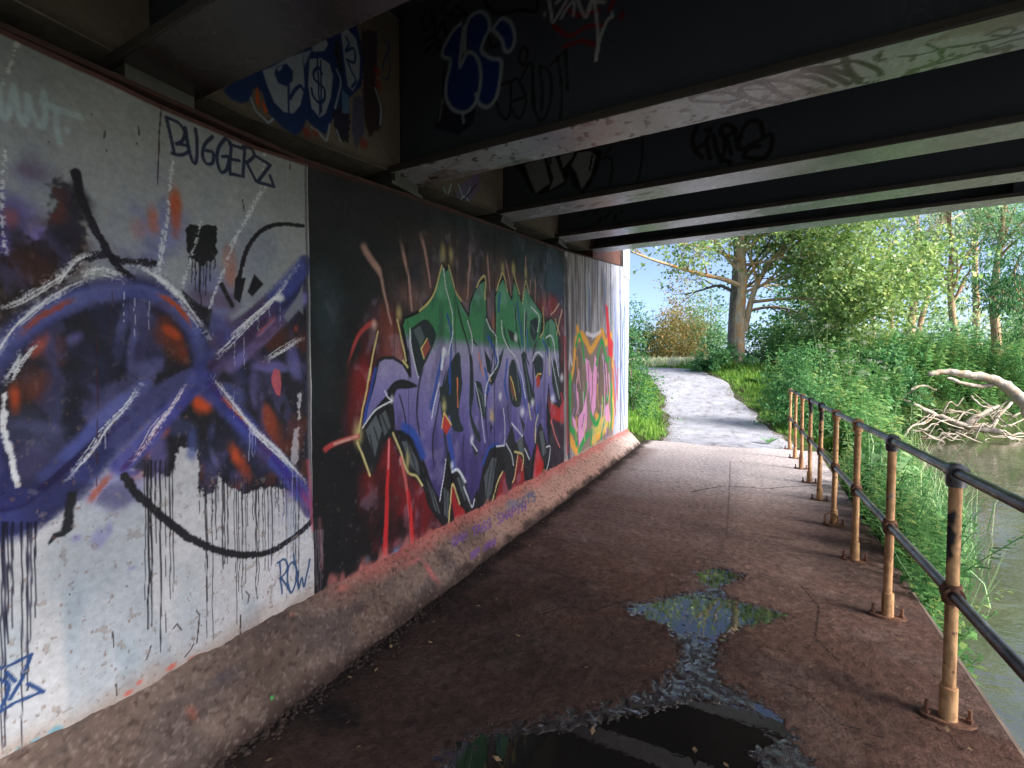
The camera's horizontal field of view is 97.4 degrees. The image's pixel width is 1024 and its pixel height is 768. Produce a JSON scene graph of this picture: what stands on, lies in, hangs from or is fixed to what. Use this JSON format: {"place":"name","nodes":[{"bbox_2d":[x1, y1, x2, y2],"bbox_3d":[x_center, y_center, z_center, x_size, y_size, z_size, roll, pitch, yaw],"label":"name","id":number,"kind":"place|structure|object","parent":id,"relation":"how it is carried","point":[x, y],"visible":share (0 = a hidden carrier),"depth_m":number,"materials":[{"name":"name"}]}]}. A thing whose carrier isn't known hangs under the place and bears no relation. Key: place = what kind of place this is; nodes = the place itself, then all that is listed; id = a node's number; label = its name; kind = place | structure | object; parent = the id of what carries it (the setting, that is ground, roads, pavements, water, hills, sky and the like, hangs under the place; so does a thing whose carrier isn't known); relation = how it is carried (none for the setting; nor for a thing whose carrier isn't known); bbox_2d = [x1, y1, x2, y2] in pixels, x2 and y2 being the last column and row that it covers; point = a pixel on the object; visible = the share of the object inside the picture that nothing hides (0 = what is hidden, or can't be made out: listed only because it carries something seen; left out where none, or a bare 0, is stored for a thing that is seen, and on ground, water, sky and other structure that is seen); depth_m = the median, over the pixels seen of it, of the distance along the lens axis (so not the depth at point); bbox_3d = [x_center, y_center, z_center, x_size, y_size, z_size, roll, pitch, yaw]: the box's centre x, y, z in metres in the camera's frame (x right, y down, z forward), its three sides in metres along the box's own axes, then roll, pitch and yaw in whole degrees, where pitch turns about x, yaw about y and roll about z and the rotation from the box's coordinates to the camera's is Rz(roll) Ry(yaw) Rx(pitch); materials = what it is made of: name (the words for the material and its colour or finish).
{"place":"outdoors","nodes":[
{"label":"outdoors","id":0,"kind":"place"},
{"bbox_2d":[223,440,1023,767],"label":"footway","id":1,"kind":"structure","parent":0,"point":[573,586],"depth_m":2.45,"materials":[{"name":"concrete"}]},
{"bbox_2d":[210,445,642,767],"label":"earth litter","id":2,"kind":"object","parent":1,"relation":"on","point":[267,731],"visible":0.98,"depth_m":2.30,"materials":[{"name":"brown soil"}]},
{"bbox_2d":[433,568,795,767],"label":"puddle","id":3,"kind":"object","parent":1,"relation":"on","point":[717,736],"visible":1,"depth_m":1.86,"materials":[{"name":"black liquid"}]},
{"bbox_2d":[266,456,971,767],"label":"leaf litter","id":4,"kind":"object","parent":1,"relation":"on","point":[592,730],"visible":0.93,"depth_m":2.25,"materials":[{"name":"brown plant"}]},
{"bbox_2d":[823,512,838,525],"bbox_3d":[3.055,1.294,4.305,0.123,0.123,0.049,1,2,27],"label":"steel ring","id":5,"kind":"object","parent":1,"relation":"on","point":[837,522],"visible":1,"depth_m":4.30,"materials":[{"name":"metal"}]},
{"bbox_2d":[784,388,1023,730],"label":"handrail","id":6,"kind":"object","parent":1,"relation":"on","point":[959,477],"visible":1,"depth_m":2.16,"materials":[{"name":"metal"}]},
{"bbox_2d":[640,367,793,448],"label":"path","id":7,"kind":"structure","parent":0,"point":[707,409],"depth_m":12.54,"materials":[{"name":"grey concrete"}]},
{"bbox_2d":[642,368,797,447],"bbox_3d":[5.718,0.219,15.062,3.436,1.581,13.591,0,2,9],"label":"path grit","id":8,"kind":"object","parent":7,"relation":"on","point":[774,433],"visible":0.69,"depth_m":12.11,"materials":[{"name":"grey gravel"}]},
{"bbox_2d":[760,437,778,442],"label":"dock plant","id":9,"kind":"object","parent":7,"relation":"on","point":[770,440],"visible":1,"depth_m":8.97,"materials":[{"name":"green plant"}]},
{"bbox_2d":[628,204,1023,357],"label":"sky","id":10,"kind":"structure","parent":0,"point":[642,283],"materials":[{"name":"blue"}]},
{"bbox_2d":[629,366,1023,607],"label":"ground","id":11,"kind":"structure","parent":0,"point":[980,435],"depth_m":14.75,"materials":[{"name":"green plant"}]},
{"bbox_2d":[0,0,640,767],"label":"abutment wall","id":12,"kind":"structure","parent":11,"relation":"on","point":[294,406],"depth_m":2.05,"materials":[{"name":"paint"}]},
{"bbox_2d":[94,0,1023,253],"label":"road bridge","id":13,"kind":"structure","parent":12,"relation":"on","point":[611,125],"depth_m":2.79,"materials":[{"name":"black paint"}]},
{"bbox_2d":[628,366,645,426],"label":"verge herbs","id":14,"kind":"object","parent":11,"relation":"on","point":[634,396],"depth_m":13.03,"materials":[{"name":"green plant"}]},
{"bbox_2d":[628,293,678,359],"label":"hedge shrub","id":15,"kind":"object","parent":11,"relation":"on","point":[639,326],"visible":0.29,"depth_m":35.45,"materials":[{"name":"green plant"}]},
{"bbox_2d":[628,322,680,419],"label":"shrub","id":16,"kind":"object","parent":11,"relation":"on","point":[633,402],"visible":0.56,"depth_m":11.41,"materials":[{"name":"green plant"}]},
{"bbox_2d":[628,354,708,366],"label":"meadow grass","id":17,"kind":"structure","parent":11,"relation":"on","point":[672,361],"depth_m":22.35,"materials":[{"name":"beige plant"}]},
{"bbox_2d":[628,301,717,358],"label":"hedge shrub","id":18,"kind":"object","parent":11,"relation":"on","point":[665,350],"visible":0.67,"depth_m":33.59,"materials":[{"name":"brown plant"}]},
{"bbox_2d":[641,253,727,356],"bbox_3d":[15.338,-6.575,39.606,9.178,10.693,7.515,1,2,37],"label":"hedge shrub","id":19,"kind":"object","parent":11,"relation":"on","point":[671,301],"visible":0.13,"depth_m":39.37,"materials":[{"name":"orange plant"}]},
{"bbox_2d":[669,282,755,357],"bbox_3d":[16.099,-4.802,36.953,7.564,7.281,7.018,1,2,27],"label":"hedge shrub","id":20,"kind":"object","parent":11,"relation":"on","point":[710,332],"visible":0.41,"depth_m":36.38,"materials":[{"name":"green plant"}]},
{"bbox_2d":[684,341,762,371],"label":"shrub","id":21,"kind":"object","parent":11,"relation":"on","point":[717,358],"visible":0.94,"depth_m":17.16,"materials":[{"name":"green plant"}]},
{"bbox_2d":[628,357,853,473],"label":"verge grass","id":22,"kind":"structure","parent":11,"relation":"on","point":[733,374],"depth_m":14.02,"materials":[{"name":"green plant"}]},
{"bbox_2d":[695,295,818,364],"bbox_3d":[13.013,-2.582,23.204,5.760,3.718,4.225,2,3,45],"label":"shrub","id":23,"kind":"object","parent":11,"relation":"on","point":[753,333],"visible":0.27,"depth_m":23.09,"materials":[{"name":"green plant"}]},
{"bbox_2d":[658,220,883,359],"bbox_3d":[12.396,-5.989,20.828,11.183,10.425,7.605,-1,2,-32],"label":"broadleaf tree","id":24,"kind":"object","parent":11,"relation":"on","point":[732,290],"visible":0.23,"depth_m":19.84,"materials":[{"name":"green plant"}]},
{"bbox_2d":[738,339,867,437],"bbox_3d":[6.783,0.107,10.500,2.238,2.301,2.174,0,2,-12],"label":"shrub","id":25,"kind":"object","parent":11,"relation":"on","point":[785,386],"visible":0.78,"depth_m":10.38,"materials":[{"name":"green plant"}]},
{"bbox_2d":[630,213,1007,362],"bbox_3d":[10.164,-5.261,16.643,12.599,12.701,10.587,1,2,27],"label":"sycamore tree","id":26,"kind":"object","parent":11,"relation":"on","point":[816,258],"visible":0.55,"depth_m":15.62,"materials":[{"name":"green plant"}]},
{"bbox_2d":[759,299,920,366],"bbox_3d":[14.716,-2.328,19.976,5.494,3.484,5.324,-1,2,-17],"label":"shrub","id":27,"kind":"object","parent":11,"relation":"on","point":[886,333],"visible":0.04,"depth_m":18.98,"materials":[{"name":"green plant"}]},
{"bbox_2d":[806,319,877,388],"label":"flowering plant","id":28,"kind":"object","parent":11,"relation":"on","point":[841,351],"visible":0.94,"depth_m":12.29,"materials":[{"name":"green plant"}]},
{"bbox_2d":[827,349,870,385],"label":"flowering plant","id":29,"kind":"object","parent":11,"relation":"on","point":[851,367],"visible":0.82,"depth_m":12.28,"materials":[{"name":"green plant"}]},
{"bbox_2d":[785,374,927,493],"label":"broad herbs","id":30,"kind":"object","parent":11,"relation":"on","point":[875,457],"visible":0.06,"depth_m":6.75,"materials":[{"name":"green plant"}]},
{"bbox_2d":[820,217,905,280],"bbox_3d":[18.204,-7.907,23.479,8.622,14.164,6.715,-1,2,-36],"label":"poplar tree","id":31,"kind":"object","parent":11,"relation":"on","point":[870,238],"visible":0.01,"depth_m":22.50,"materials":[{"name":"green plant"}]},
{"bbox_2d":[835,220,893,336],"bbox_3d":[20.723,-8.123,28.004,7.656,14.265,7.455,-1,2,-27],"label":"poplar tree","id":32,"kind":"object","parent":11,"relation":"on","point":[871,255],"visible":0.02,"depth_m":26.65,"materials":[{"name":"green plant"}]},
{"bbox_2d":[816,336,916,398],"bbox_3d":[11.324,-0.532,14.842,3.020,2.228,2.582,1,2,27],"label":"shrub","id":33,"kind":"object","parent":11,"relation":"on","point":[870,369],"visible":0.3,"depth_m":14.45,"materials":[{"name":"green plant"}]},
{"bbox_2d":[859,361,886,410],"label":"flowering plant","id":34,"kind":"object","parent":11,"relation":"on","point":[875,380],"visible":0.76,"depth_m":11.77,"materials":[{"name":"green plant"}]},
{"bbox_2d":[776,339,971,537],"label":"nettle bank","id":35,"kind":"structure","parent":11,"relation":"on","point":[852,401],"depth_m":10.32,"materials":[{"name":"green plant"}]},
{"bbox_2d":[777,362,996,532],"bbox_3d":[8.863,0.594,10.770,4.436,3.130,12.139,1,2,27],"label":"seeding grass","id":36,"kind":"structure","parent":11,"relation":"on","point":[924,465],"depth_m":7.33,"materials":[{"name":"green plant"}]},
{"bbox_2d":[757,327,1023,429],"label":"undergrowth","id":37,"kind":"object","parent":11,"relation":"on","point":[924,348],"visible":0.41,"depth_m":16.03,"materials":[{"name":"green plant"}]},
{"bbox_2d":[851,329,946,406],"bbox_3d":[12.554,-0.531,14.872,2.840,2.556,2.420,1,2,27],"label":"shrub","id":38,"kind":"object","parent":11,"relation":"on","point":[891,357],"visible":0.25,"depth_m":14.58,"materials":[{"name":"green plant"}]},
{"bbox_2d":[778,285,1022,349],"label":"wood","id":39,"kind":"object","parent":11,"relation":"on","point":[962,313],"visible":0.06,"depth_m":32.35,"materials":[{"name":"green plant"}]},
{"bbox_2d":[866,214,966,328],"bbox_3d":[21.973,-8.758,25.735,7.894,15.664,6.899,1,2,27],"label":"poplar tree","id":40,"kind":"object","parent":11,"relation":"on","point":[892,243],"visible":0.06,"depth_m":25.41,"materials":[{"name":"green plant"}]},
{"bbox_2d":[818,349,1023,439],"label":"shore herbs","id":41,"kind":"object","parent":11,"relation":"on","point":[983,364],"visible":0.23,"depth_m":15.60,"materials":[{"name":"green plant"}]},
{"bbox_2d":[910,385,936,390],"bbox_3d":[13.349,0.124,14.602,0.835,0.206,0.101,0,2,-1],"label":"driftwood log","id":42,"kind":"object","parent":11,"relation":"on","point":[927,386],"visible":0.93,"depth_m":14.57,"materials":[{"name":"beige wood"}]},
{"bbox_2d":[823,459,1023,757],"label":"river wall","id":43,"kind":"structure","parent":11,"relation":"on","point":[996,715],"depth_m":2.24,"materials":[{"name":"concrete"}]},
{"bbox_2d":[829,448,1023,685],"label":"bank herbs","id":44,"kind":"object","parent":11,"relation":"on","point":[917,527],"visible":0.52,"depth_m":3.68,"materials":[{"name":"green plant"}]},
{"bbox_2d":[877,290,1006,355],"bbox_3d":[20.215,-2.604,22.100,5.775,3.994,4.978,0,2,5],"label":"shrub","id":45,"kind":"object","parent":11,"relation":"on","point":[948,324],"visible":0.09,"depth_m":21.29,"materials":[{"name":"green plant"}]},
{"bbox_2d":[875,206,1021,348],"bbox_3d":[21.243,-6.483,22.508,7.291,11.431,6.292,1,2,27],"label":"willow tree","id":46,"kind":"object","parent":11,"relation":"on","point":[946,215],"visible":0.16,"depth_m":21.91,"materials":[{"name":"green plant"}]},
{"bbox_2d":[880,203,1016,337],"bbox_3d":[23.139,-8.653,24.727,8.944,15.505,7.613,1,2,27],"label":"willow tree","id":47,"kind":"object","parent":11,"relation":"on","point":[934,226],"visible":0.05,"depth_m":23.89,"materials":[{"name":"green plant"}]},
{"bbox_2d":[886,466,1017,612],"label":"reed grass","id":48,"kind":"structure","parent":11,"relation":"on","point":[940,505],"depth_m":5.57,"materials":[{"name":"green plant"}]},
{"bbox_2d":[894,204,1022,339],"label":"willow tree","id":49,"kind":"object","parent":11,"relation":"on","point":[975,311],"visible":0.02,"depth_m":33.94,"materials":[{"name":"green plant"}]},
{"bbox_2d":[900,205,1019,334],"bbox_3d":[24.129,-7.238,24.541,6.473,12.726,6.473,1,2,27],"label":"willow tree","id":50,"kind":"object","parent":11,"relation":"on","point":[920,320],"visible":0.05,"depth_m":24.74,"materials":[{"name":"green plant"}]},
{"bbox_2d":[927,368,1023,417],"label":"fallen trunk","id":51,"kind":"object","parent":11,"relation":"on","point":[1014,393],"visible":1,"depth_m":13.81,"materials":[{"name":"beige wood"}]},
{"bbox_2d":[947,377,994,388],"bbox_3d":[14.358,-0.030,14.073,1.289,0.365,0.173,0,2,14],"label":"broken limb","id":52,"kind":"object","parent":51,"relation":"on","point":[982,386],"visible":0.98,"depth_m":14.03,"materials":[{"name":"beige wood"}]},
{"bbox_2d":[991,399,1011,418],"bbox_3d":[15.416,0.622,13.805,1.433,0.917,0.145,0,2,-5],"label":"driftwood stick","id":53,"kind":"object","parent":51,"relation":"on","point":[999,408],"visible":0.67,"depth_m":13.73,"materials":[{"name":"beige wood"}]},
{"bbox_2d":[939,203,1023,355],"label":"willow tree","id":54,"kind":"object","parent":11,"relation":"on","point":[1006,219],"visible":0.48,"depth_m":19.94,"materials":[{"name":"green plant"}]},
{"bbox_2d":[951,232,1023,373],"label":"willow tree","id":55,"kind":"object","parent":11,"relation":"on","point":[1005,288],"visible":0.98,"depth_m":15.32,"materials":[{"name":"green plant"}]},
{"bbox_2d":[974,307,1023,354],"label":"shrub","id":56,"kind":"object","parent":11,"relation":"on","point":[1008,322],"visible":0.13,"depth_m":22.85,"materials":[{"name":"green plant"}]},
{"bbox_2d":[908,439,1023,751],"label":"river","id":57,"kind":"structure","parent":0,"point":[1000,463],"depth_m":5.22,"materials":[{"name":"liquid"}]},
{"bbox_2d":[904,413,935,435],"bbox_3d":[12.689,1.587,14.105,1.445,1.363,0.140,0,2,-6],"label":"driftwood stick","id":58,"kind":"object","parent":57,"relation":"in","point":[919,423],"visible":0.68,"depth_m":14.06,"materials":[{"name":"beige wood"}]},
{"bbox_2d":[922,431,944,442],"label":"driftwood stick","id":59,"kind":"object","parent":57,"relation":"in","point":[932,437],"visible":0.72,"depth_m":13.98,"materials":[{"name":"beige wood"}]},
{"bbox_2d":[917,423,938,430],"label":"driftwood stick","id":60,"kind":"object","parent":59,"relation":"on","point":[920,429],"visible":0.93,"depth_m":14.09,"materials":[{"name":"beige wood"}]},
{"bbox_2d":[925,414,958,441],"bbox_3d":[13.487,1.383,14.040,1.182,0.853,0.138,0,2,-7],"label":"driftwood stick","id":61,"kind":"object","parent":59,"relation":"on","point":[936,424],"visible":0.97,"depth_m":13.98,"materials":[{"name":"beige wood"}]},
{"bbox_2d":[922,416,963,428],"bbox_3d":[13.294,1.193,13.790,1.368,0.415,0.159,0,2,-4],"label":"driftwood stick","id":62,"kind":"object","parent":57,"relation":"on","point":[941,421],"visible":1,"depth_m":13.74,"materials":[{"name":"beige wood"}]},
{"bbox_2d":[955,432,981,443],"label":"driftwood stick","id":63,"kind":"object","parent":57,"relation":"on","point":[966,436],"visible":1,"depth_m":13.81,"materials":[{"name":"beige wood"}]},
{"bbox_2d":[975,420,995,438],"bbox_3d":[14.610,1.398,13.819,0.785,0.581,0.132,0,2,-9],"label":"driftwood stick","id":64,"kind":"object","parent":63,"relation":"on","point":[978,430],"visible":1,"depth_m":13.77,"materials":[{"name":"beige wood"}]},
{"bbox_2d":[990,401,1012,427],"bbox_3d":[15.574,0.978,14.312,0.699,0.844,0.148,0,2,-5],"label":"driftwood log","id":65,"kind":"object","parent":57,"relation":"on","point":[1007,406],"visible":0.86,"depth_m":14.26,"materials":[{"name":"beige wood"}]},
{"bbox_2d":[990,435,1019,440],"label":"driftwood stick","id":66,"kind":"object","parent":57,"relation":"in","point":[1002,436],"visible":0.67,"depth_m":14.38,"materials":[{"name":"beige wood"}]},
{"bbox_2d":[1000,429,1023,441],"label":"driftwood stick","id":67,"kind":"object","parent":57,"relation":"in","point":[1004,434],"visible":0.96,"depth_m":14.18,"materials":[{"name":"beige wood"}]},
{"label":"driftwood stick","id":68,"kind":"object","parent":57,"relation":"on","visible":0},
{"bbox_2d":[963,404,999,424],"bbox_3d":[15.116,1.028,14.514,1.191,0.740,0.247,0,2,-4],"label":"driftwood log","id":69,"kind":"object","parent":68,"relation":"on","point":[972,419],"visible":0.78,"depth_m":14.44,"materials":[{"name":"beige wood"}]},
{"bbox_2d":[949,410,988,420],"bbox_3d":[14.648,1.012,14.342,1.416,0.355,0.154,0,2,-4],"label":"driftwood stick","id":70,"kind":"object","parent":69,"relation":"on","point":[966,413],"visible":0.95,"depth_m":14.28,"materials":[{"name":"beige wood"}]},
{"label":"driftwood stick","id":71,"kind":"object","parent":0,"visible":0},
{"bbox_2d":[901,398,1000,433],"bbox_3d":[13.955,1.011,14.369,2.601,1.087,0.210,1,2,19],"label":"driftwood log","id":72,"kind":"object","parent":71,"relation":"on","point":[963,424],"visible":0.82,"depth_m":14.29,"materials":[{"name":"beige wood"}]},
{"bbox_2d":[942,398,963,413],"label":"driftwood stick","id":73,"kind":"object","parent":72,"relation":"on","point":[945,407],"visible":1,"depth_m":14.41,"materials":[{"name":"beige wood"}]},
{"bbox_2d":[965,424,993,427],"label":"driftwood stick","id":74,"kind":"object","parent":72,"relation":"on","point":[977,426],"visible":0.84,"depth_m":14.00,"materials":[{"name":"beige wood"}]},
{"bbox_2d":[961,430,1006,437],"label":"driftwood stick","id":75,"kind":"object","parent":72,"relation":"on","point":[984,433],"visible":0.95,"depth_m":14.21,"materials":[{"name":"beige wood"}]},
{"bbox_2d":[971,395,1000,415],"bbox_3d":[14.697,0.681,13.866,1.083,0.665,0.162,0,2,-4],"label":"driftwood stick","id":76,"kind":"object","parent":72,"relation":"on","point":[976,401],"visible":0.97,"depth_m":13.83,"materials":[{"name":"beige wood"}]},
{"bbox_2d":[994,416,1011,426],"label":"driftwood stick","id":77,"kind":"object","parent":72,"relation":"on","point":[1000,419],"visible":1,"depth_m":13.78,"materials":[{"name":"beige wood"}]},
{"bbox_2d":[967,410,1001,432],"bbox_3d":[14.901,1.173,14.111,1.208,0.730,0.142,0,2,-6],"label":"driftwood stick","id":78,"kind":"object","parent":71,"relation":"on","point":[976,421],"visible":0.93,"depth_m":14.05,"materials":[{"name":"beige wood"}]}
]}

